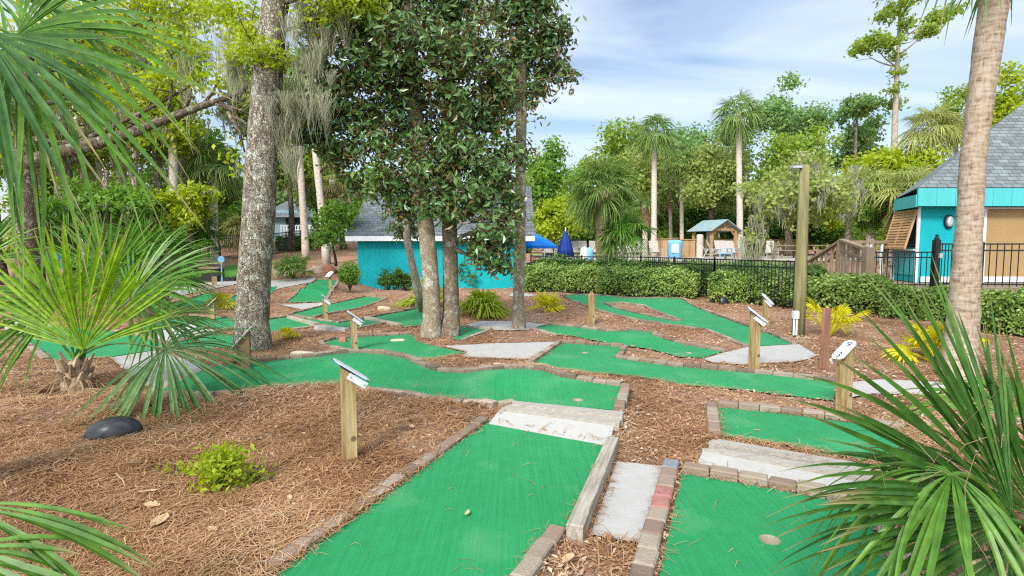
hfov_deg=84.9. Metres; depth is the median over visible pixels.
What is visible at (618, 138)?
broadleaf tree
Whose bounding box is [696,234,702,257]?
stone pillar
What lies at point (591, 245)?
lounge chair
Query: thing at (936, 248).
gate post
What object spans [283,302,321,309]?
path
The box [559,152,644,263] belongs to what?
sabal palm
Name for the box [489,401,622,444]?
step ramp
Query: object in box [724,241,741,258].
lounge chair
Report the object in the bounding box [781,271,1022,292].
deck
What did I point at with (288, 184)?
broadleaf tree
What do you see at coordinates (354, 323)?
hole sign
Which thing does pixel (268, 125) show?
oak tree
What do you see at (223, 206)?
broadleaf tree
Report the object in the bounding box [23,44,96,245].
tall palm
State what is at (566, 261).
hedge
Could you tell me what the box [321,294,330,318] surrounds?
hole sign
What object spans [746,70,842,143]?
broadleaf tree
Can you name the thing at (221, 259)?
round sign
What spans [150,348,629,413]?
putting green
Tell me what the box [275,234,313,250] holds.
hedge
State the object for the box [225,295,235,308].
putting green
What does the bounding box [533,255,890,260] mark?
pool deck
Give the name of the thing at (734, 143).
broadleaf tree
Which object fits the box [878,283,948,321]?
hedge
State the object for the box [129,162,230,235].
thicket tree
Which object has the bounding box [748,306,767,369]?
hole sign
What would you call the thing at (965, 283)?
sabal palm
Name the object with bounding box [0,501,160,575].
palmetto
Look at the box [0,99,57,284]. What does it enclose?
broadleaf tree
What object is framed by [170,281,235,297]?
path
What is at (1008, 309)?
hedge
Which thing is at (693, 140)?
broadleaf tree
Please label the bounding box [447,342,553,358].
path
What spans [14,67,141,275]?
broadleaf tree
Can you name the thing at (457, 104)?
magnolia tree
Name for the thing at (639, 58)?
sky
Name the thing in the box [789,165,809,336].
lamp pole
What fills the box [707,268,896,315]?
hedge
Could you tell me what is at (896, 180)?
tall palm
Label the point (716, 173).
broadleaf tree
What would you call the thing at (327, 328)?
retaining kerb
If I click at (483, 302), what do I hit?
fan plant
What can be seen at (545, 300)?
fan plant
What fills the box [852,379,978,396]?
path
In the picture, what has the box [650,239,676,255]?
board fence
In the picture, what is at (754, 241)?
broadleaf tree
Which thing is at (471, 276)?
shrub
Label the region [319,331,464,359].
putting green
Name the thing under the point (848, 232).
broadleaf tree
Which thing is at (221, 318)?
putting green
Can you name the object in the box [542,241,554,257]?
lounge chair
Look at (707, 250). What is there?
lounge chair
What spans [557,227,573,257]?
closed parasol
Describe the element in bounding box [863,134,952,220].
broadleaf tree
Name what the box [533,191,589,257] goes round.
broadleaf tree
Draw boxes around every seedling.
[156,458,197,477]
[183,439,258,498]
[232,457,278,490]
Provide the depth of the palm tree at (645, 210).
39.48 m
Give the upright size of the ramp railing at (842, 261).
1.779 m
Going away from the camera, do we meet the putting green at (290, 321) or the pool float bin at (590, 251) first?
the putting green at (290, 321)
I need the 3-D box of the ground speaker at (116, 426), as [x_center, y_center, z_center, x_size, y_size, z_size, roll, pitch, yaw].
[-3.386,1.226,4.764,0.387,0.266,0.387,3,5,37]
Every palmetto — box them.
[0,206,293,426]
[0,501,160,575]
[762,251,1023,575]
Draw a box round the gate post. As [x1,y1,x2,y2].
[932,234,942,287]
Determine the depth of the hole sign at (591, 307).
11.45 m
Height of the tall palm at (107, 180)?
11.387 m
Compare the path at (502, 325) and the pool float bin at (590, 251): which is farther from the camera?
the pool float bin at (590, 251)
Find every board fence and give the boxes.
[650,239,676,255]
[680,239,695,257]
[695,239,809,254]
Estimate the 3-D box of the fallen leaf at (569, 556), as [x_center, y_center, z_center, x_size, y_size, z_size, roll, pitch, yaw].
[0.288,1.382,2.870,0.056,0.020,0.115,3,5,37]
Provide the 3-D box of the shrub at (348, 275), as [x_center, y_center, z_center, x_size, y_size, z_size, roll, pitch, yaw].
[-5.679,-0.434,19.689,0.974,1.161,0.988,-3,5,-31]
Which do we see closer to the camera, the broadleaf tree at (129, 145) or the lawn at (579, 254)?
the broadleaf tree at (129, 145)
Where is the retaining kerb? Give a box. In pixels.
[314,325,348,332]
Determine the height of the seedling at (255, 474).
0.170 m
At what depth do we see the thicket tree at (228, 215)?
36.73 m
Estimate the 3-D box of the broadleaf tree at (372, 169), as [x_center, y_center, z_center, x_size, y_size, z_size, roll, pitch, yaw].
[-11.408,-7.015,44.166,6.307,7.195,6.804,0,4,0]
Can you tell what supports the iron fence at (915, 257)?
on the deck at (997, 287)
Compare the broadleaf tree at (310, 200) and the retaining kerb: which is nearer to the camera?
the retaining kerb
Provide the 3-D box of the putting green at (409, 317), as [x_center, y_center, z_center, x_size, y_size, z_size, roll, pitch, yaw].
[-2.636,0.705,12.641,3.672,0.180,3.071,-3,5,-34]
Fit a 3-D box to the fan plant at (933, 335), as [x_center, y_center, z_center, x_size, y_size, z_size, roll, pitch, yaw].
[5.915,0.722,7.924,1.250,0.671,0.971,-3,5,-36]
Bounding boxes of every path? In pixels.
[110,350,200,390]
[157,324,213,340]
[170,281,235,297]
[271,277,315,289]
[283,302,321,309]
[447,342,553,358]
[466,321,544,329]
[509,293,534,296]
[591,461,661,540]
[705,344,816,363]
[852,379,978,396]
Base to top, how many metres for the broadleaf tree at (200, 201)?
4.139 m
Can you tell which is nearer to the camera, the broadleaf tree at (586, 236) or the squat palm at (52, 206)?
the squat palm at (52, 206)
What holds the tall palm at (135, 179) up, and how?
on the ground at (348, 253)
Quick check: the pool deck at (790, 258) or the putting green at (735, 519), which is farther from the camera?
the pool deck at (790, 258)
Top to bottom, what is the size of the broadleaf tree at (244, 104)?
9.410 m
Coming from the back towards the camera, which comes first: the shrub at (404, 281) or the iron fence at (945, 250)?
the shrub at (404, 281)
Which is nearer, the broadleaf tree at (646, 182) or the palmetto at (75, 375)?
the palmetto at (75, 375)
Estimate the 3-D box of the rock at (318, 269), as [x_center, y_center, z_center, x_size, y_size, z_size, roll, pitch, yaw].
[-8.061,-0.708,23.166,0.606,0.445,0.456,0,4,0]
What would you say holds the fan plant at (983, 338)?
on the ground at (348, 253)
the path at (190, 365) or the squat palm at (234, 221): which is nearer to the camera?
the path at (190, 365)
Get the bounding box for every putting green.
[13,327,166,360]
[143,314,233,331]
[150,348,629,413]
[166,333,232,347]
[172,291,214,308]
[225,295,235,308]
[262,416,618,575]
[269,315,318,331]
[283,279,339,302]
[286,295,387,317]
[294,307,422,328]
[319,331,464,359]
[453,324,492,340]
[526,339,835,400]
[530,323,724,357]
[560,294,796,346]
[629,458,920,575]
[706,400,904,459]
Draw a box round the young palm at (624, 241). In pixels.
[590,211,664,261]
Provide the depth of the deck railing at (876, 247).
17.31 m
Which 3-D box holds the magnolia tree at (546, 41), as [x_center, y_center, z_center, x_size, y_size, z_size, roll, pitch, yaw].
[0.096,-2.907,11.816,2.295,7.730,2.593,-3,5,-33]
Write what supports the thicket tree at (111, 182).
on the ground at (348, 253)
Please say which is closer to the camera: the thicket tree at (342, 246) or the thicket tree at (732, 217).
the thicket tree at (342, 246)
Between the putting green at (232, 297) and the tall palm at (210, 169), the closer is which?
the putting green at (232, 297)
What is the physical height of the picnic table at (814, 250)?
0.778 m
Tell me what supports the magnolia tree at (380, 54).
on the ground at (348, 253)
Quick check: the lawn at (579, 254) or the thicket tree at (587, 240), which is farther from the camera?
the thicket tree at (587, 240)
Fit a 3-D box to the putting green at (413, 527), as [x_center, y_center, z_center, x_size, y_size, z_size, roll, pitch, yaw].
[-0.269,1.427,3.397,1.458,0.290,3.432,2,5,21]
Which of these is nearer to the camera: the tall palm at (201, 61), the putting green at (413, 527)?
the putting green at (413, 527)
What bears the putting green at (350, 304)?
on the ground at (348, 253)
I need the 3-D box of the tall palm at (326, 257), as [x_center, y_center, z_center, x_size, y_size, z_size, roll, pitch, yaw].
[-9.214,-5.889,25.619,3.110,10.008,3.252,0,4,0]
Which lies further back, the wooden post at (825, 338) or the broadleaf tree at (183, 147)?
the broadleaf tree at (183, 147)
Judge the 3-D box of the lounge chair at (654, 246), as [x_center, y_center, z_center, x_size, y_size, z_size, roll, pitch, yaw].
[8.646,-2.343,33.844,0.650,1.027,1.050,0,4,0]
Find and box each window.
[295,218,299,229]
[897,209,916,246]
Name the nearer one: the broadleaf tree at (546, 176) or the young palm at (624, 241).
the young palm at (624, 241)
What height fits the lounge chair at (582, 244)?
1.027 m
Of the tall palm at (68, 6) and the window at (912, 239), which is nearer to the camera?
the window at (912, 239)
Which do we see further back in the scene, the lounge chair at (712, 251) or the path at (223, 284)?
the lounge chair at (712, 251)
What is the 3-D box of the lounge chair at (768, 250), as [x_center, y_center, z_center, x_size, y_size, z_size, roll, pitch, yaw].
[14.705,-2.183,31.852,0.650,1.027,1.050,1,4,11]
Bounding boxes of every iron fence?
[166,235,239,258]
[274,228,339,253]
[530,255,807,303]
[874,250,932,286]
[939,243,952,285]
[981,242,1023,287]
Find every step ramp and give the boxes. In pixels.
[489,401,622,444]
[698,439,872,497]
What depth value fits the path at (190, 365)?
7.79 m
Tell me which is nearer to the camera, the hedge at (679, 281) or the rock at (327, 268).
the hedge at (679, 281)
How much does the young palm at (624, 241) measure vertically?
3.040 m
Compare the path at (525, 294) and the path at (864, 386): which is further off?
the path at (525, 294)
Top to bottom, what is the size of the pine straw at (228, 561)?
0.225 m
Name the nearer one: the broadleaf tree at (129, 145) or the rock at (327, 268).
the rock at (327, 268)
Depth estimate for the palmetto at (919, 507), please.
2.12 m
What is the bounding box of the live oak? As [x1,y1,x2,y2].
[0,0,256,306]
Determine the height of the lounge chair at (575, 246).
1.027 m
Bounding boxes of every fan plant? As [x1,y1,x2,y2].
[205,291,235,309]
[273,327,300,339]
[389,277,442,308]
[459,287,511,318]
[525,290,566,312]
[806,296,873,335]
[879,314,943,363]
[937,337,989,349]
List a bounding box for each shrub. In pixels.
[272,252,316,278]
[336,260,363,291]
[375,268,397,289]
[388,267,418,289]
[458,259,477,285]
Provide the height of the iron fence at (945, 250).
1.198 m
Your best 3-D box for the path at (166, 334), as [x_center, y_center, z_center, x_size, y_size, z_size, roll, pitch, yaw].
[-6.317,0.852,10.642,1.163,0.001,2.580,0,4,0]
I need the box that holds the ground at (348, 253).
[0,241,1023,575]
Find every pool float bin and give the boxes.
[580,246,587,258]
[587,248,592,260]
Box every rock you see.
[273,270,289,276]
[290,351,314,353]
[310,266,322,272]
[322,265,336,272]
[339,337,346,341]
[378,306,390,310]
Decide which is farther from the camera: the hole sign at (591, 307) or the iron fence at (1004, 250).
the iron fence at (1004, 250)
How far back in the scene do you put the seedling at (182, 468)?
4.00 m
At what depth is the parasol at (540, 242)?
28.96 m
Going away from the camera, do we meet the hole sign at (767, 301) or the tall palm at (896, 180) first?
the hole sign at (767, 301)
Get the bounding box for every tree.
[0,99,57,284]
[0,158,98,198]
[0,186,91,250]
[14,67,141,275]
[46,170,162,253]
[50,167,169,262]
[65,70,143,241]
[107,71,221,271]
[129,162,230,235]
[146,177,225,268]
[161,121,244,255]
[185,0,398,351]
[206,199,241,247]
[208,74,302,156]
[276,140,330,251]
[276,184,295,205]
[282,0,483,339]
[282,138,341,247]
[294,193,364,265]
[313,174,370,249]
[350,156,403,182]
[376,0,541,340]
[381,208,422,311]
[464,149,514,186]
[476,0,589,330]
[526,134,578,254]
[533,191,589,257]
[556,167,611,253]
[557,232,595,247]
[571,115,667,196]
[611,189,668,253]
[614,138,693,253]
[657,122,717,239]
[660,139,761,254]
[664,190,714,239]
[684,192,768,238]
[707,119,764,235]
[723,147,876,233]
[737,213,784,268]
[742,119,847,255]
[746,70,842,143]
[761,212,835,249]
[795,217,865,254]
[796,148,891,257]
[817,109,891,174]
[833,90,886,253]
[843,0,970,253]
[846,165,930,262]
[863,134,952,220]
[930,83,992,154]
[954,90,1021,147]
[991,57,1023,126]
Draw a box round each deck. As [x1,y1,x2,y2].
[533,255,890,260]
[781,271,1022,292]
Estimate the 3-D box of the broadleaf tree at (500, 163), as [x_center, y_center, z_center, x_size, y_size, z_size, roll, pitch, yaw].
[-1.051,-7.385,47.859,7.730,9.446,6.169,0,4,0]
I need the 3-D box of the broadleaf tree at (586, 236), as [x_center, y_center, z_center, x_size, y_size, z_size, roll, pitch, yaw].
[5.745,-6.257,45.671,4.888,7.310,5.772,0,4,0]
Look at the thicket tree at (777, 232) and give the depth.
41.72 m
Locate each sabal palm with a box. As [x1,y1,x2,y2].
[0,0,238,350]
[60,212,232,320]
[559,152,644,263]
[868,0,1012,381]
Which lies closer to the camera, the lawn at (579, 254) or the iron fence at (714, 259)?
the iron fence at (714, 259)
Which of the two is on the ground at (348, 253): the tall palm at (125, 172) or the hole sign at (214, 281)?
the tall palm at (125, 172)
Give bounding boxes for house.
[274,191,356,241]
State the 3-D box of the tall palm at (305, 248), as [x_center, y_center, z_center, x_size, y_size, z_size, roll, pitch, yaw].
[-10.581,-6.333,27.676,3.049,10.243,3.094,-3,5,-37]
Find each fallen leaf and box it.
[144,501,159,506]
[149,513,168,525]
[207,526,216,530]
[562,553,574,562]
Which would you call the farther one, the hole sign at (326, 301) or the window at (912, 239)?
the window at (912, 239)
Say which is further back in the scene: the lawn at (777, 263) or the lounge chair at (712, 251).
the lounge chair at (712, 251)
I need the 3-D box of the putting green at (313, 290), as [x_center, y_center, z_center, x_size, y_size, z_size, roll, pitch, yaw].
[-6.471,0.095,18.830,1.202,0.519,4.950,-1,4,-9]
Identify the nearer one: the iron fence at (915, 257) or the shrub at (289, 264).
the iron fence at (915, 257)
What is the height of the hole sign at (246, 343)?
0.844 m
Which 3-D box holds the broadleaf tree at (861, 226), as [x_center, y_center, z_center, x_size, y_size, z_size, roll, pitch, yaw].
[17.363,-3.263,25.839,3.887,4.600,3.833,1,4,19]
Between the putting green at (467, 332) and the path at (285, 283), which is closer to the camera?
the putting green at (467, 332)
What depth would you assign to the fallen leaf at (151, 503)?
3.46 m
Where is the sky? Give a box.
[0,0,1023,238]
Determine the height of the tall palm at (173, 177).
10.948 m
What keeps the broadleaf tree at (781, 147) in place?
on the ground at (348, 253)
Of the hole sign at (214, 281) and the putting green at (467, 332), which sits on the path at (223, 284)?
the hole sign at (214, 281)
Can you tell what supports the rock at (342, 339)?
on the putting green at (411, 345)
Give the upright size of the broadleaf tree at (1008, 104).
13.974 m
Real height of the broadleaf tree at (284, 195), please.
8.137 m
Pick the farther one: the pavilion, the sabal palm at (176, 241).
the pavilion
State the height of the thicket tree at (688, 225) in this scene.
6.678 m
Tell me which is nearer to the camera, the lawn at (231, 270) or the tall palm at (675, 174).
the lawn at (231, 270)
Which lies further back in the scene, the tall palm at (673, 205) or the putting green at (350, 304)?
the tall palm at (673, 205)
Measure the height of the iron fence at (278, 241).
2.190 m
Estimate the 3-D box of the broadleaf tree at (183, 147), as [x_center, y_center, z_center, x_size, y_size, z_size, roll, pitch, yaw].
[-14.841,-4.765,23.790,4.297,8.365,4.798,0,4,0]
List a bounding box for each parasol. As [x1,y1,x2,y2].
[526,233,557,264]
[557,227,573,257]
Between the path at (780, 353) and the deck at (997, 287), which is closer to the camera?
the path at (780, 353)
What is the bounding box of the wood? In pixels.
[98,170,889,250]
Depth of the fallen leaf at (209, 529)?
3.12 m
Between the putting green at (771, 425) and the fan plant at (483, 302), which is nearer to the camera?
the putting green at (771, 425)
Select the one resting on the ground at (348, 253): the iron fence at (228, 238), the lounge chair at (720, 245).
the iron fence at (228, 238)
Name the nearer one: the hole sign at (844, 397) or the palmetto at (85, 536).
the palmetto at (85, 536)
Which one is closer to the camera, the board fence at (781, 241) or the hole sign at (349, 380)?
the hole sign at (349, 380)
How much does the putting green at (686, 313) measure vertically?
0.252 m
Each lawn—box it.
[171,265,237,281]
[530,253,649,254]
[563,262,793,296]
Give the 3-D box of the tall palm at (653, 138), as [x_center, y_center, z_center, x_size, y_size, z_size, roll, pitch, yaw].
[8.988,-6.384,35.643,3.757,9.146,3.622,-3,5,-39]
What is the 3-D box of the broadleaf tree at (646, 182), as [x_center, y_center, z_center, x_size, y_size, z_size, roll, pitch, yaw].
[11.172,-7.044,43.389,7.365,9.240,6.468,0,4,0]
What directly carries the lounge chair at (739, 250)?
on the pool deck at (790, 258)
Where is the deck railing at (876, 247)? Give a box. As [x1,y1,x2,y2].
[845,241,894,279]
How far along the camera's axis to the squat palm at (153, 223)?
21.81 m
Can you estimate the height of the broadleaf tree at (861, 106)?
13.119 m
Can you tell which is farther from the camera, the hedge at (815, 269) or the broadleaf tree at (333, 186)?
the broadleaf tree at (333, 186)
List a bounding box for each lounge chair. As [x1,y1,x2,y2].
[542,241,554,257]
[570,241,579,257]
[577,241,586,255]
[589,241,595,252]
[630,241,644,256]
[648,241,660,256]
[699,240,719,258]
[706,240,726,258]
[714,240,732,258]
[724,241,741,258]
[737,241,743,257]
[763,241,778,258]
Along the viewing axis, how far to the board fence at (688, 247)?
34.32 m
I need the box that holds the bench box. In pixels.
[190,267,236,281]
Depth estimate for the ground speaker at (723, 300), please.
15.45 m
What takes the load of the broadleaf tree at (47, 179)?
on the ground at (348, 253)
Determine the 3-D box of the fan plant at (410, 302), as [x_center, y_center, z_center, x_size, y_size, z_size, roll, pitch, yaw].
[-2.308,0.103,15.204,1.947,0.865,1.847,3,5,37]
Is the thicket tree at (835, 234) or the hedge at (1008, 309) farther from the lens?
the thicket tree at (835, 234)
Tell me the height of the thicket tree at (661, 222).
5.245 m
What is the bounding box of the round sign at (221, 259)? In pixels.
[217,256,224,281]
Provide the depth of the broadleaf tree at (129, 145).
33.50 m
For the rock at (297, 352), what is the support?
on the ground at (348, 253)
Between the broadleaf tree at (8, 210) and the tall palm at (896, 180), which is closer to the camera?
the broadleaf tree at (8, 210)
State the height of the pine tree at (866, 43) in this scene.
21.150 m
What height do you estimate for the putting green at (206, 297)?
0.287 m
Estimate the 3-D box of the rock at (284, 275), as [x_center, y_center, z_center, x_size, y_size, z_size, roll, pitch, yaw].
[-9.111,-0.595,22.323,0.698,0.494,0.562,0,4,0]
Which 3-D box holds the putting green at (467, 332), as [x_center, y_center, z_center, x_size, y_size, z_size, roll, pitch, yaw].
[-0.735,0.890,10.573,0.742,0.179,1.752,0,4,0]
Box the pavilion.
[687,219,742,256]
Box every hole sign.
[207,298,215,319]
[211,276,216,285]
[230,326,251,368]
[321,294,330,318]
[325,271,333,290]
[333,358,369,462]
[347,310,363,348]
[588,290,594,325]
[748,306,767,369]
[762,293,773,327]
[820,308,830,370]
[829,340,856,413]
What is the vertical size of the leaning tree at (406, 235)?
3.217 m
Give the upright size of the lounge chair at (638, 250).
1.027 m
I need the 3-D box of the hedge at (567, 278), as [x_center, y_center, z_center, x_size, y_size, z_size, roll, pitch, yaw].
[1.750,-0.381,20.087,3.198,1.168,1.565,3,5,31]
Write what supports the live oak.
on the ground at (348, 253)
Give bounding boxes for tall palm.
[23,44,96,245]
[51,3,127,270]
[78,60,137,253]
[93,14,155,262]
[126,51,156,188]
[127,13,209,270]
[146,30,223,260]
[179,136,245,265]
[281,42,335,264]
[283,61,313,259]
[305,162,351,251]
[621,113,683,256]
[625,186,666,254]
[657,178,690,238]
[660,149,700,238]
[708,87,768,256]
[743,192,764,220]
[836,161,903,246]
[867,164,935,237]
[891,101,963,164]
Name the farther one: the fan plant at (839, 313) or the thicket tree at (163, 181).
the thicket tree at (163, 181)
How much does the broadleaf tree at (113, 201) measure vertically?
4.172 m
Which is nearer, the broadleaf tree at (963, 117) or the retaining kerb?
the retaining kerb
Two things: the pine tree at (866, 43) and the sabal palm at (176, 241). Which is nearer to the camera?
the sabal palm at (176, 241)
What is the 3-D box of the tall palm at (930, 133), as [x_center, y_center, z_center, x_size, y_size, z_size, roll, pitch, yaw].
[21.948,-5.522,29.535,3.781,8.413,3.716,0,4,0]
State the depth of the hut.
15.94 m
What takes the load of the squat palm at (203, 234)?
on the ground at (348, 253)
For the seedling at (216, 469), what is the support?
on the ground at (348, 253)
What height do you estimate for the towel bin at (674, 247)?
1.100 m
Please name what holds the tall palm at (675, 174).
on the ground at (348, 253)
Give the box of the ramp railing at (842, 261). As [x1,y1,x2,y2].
[808,239,874,278]
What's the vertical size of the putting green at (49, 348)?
0.169 m
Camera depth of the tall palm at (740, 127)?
35.22 m
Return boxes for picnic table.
[771,245,810,257]
[808,245,835,254]
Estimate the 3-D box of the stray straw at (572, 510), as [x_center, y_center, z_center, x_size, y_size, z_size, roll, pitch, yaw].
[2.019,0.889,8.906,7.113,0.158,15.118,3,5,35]
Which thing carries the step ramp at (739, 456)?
on the ground at (348, 253)
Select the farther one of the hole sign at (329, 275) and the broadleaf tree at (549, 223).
the broadleaf tree at (549, 223)
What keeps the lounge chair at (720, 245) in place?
on the pool deck at (790, 258)
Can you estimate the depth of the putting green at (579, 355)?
7.24 m
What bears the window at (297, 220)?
in the house
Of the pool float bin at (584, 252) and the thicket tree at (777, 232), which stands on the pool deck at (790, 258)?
the pool float bin at (584, 252)
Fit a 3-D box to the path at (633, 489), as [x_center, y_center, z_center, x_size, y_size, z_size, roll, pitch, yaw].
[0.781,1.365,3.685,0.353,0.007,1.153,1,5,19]
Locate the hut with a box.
[883,103,1023,282]
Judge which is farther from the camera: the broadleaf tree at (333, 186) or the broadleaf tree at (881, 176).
the broadleaf tree at (333, 186)
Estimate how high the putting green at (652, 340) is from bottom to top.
0.255 m
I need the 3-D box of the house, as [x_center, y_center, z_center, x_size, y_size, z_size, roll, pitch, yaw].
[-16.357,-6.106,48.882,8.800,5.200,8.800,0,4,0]
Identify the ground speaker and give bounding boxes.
[83,416,142,444]
[719,297,728,304]
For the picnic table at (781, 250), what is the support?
on the pool deck at (790, 258)
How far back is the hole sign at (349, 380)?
4.21 m
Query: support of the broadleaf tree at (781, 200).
on the ground at (348, 253)
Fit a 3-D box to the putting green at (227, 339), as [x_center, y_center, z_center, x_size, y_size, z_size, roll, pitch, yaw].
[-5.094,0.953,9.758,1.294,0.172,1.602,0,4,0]
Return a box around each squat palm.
[3,195,100,294]
[100,207,165,268]
[165,213,232,268]
[219,213,240,251]
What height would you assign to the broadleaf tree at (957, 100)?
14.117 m
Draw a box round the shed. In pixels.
[345,187,534,288]
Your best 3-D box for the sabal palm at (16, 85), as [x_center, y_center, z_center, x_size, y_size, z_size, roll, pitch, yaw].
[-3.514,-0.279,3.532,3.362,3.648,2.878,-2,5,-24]
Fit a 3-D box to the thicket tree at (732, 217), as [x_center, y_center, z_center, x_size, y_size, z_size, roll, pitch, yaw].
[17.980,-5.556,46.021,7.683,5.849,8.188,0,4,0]
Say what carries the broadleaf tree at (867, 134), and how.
on the ground at (348, 253)
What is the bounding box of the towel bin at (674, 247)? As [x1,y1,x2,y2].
[667,240,682,257]
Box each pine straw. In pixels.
[0,319,1023,575]
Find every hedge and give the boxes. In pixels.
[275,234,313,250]
[524,261,601,293]
[533,253,669,270]
[594,264,701,298]
[667,257,829,297]
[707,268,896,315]
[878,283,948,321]
[980,285,1023,337]
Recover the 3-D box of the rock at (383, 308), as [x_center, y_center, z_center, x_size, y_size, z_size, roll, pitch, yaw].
[-3.281,0.549,14.391,0.361,0.175,0.288,0,4,0]
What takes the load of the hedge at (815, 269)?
on the ground at (348, 253)
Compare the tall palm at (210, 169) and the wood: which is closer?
the tall palm at (210, 169)
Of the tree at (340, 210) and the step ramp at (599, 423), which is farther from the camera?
the tree at (340, 210)
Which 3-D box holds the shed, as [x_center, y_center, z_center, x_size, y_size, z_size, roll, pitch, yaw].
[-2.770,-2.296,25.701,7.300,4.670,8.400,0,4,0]
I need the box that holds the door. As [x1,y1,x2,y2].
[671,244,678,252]

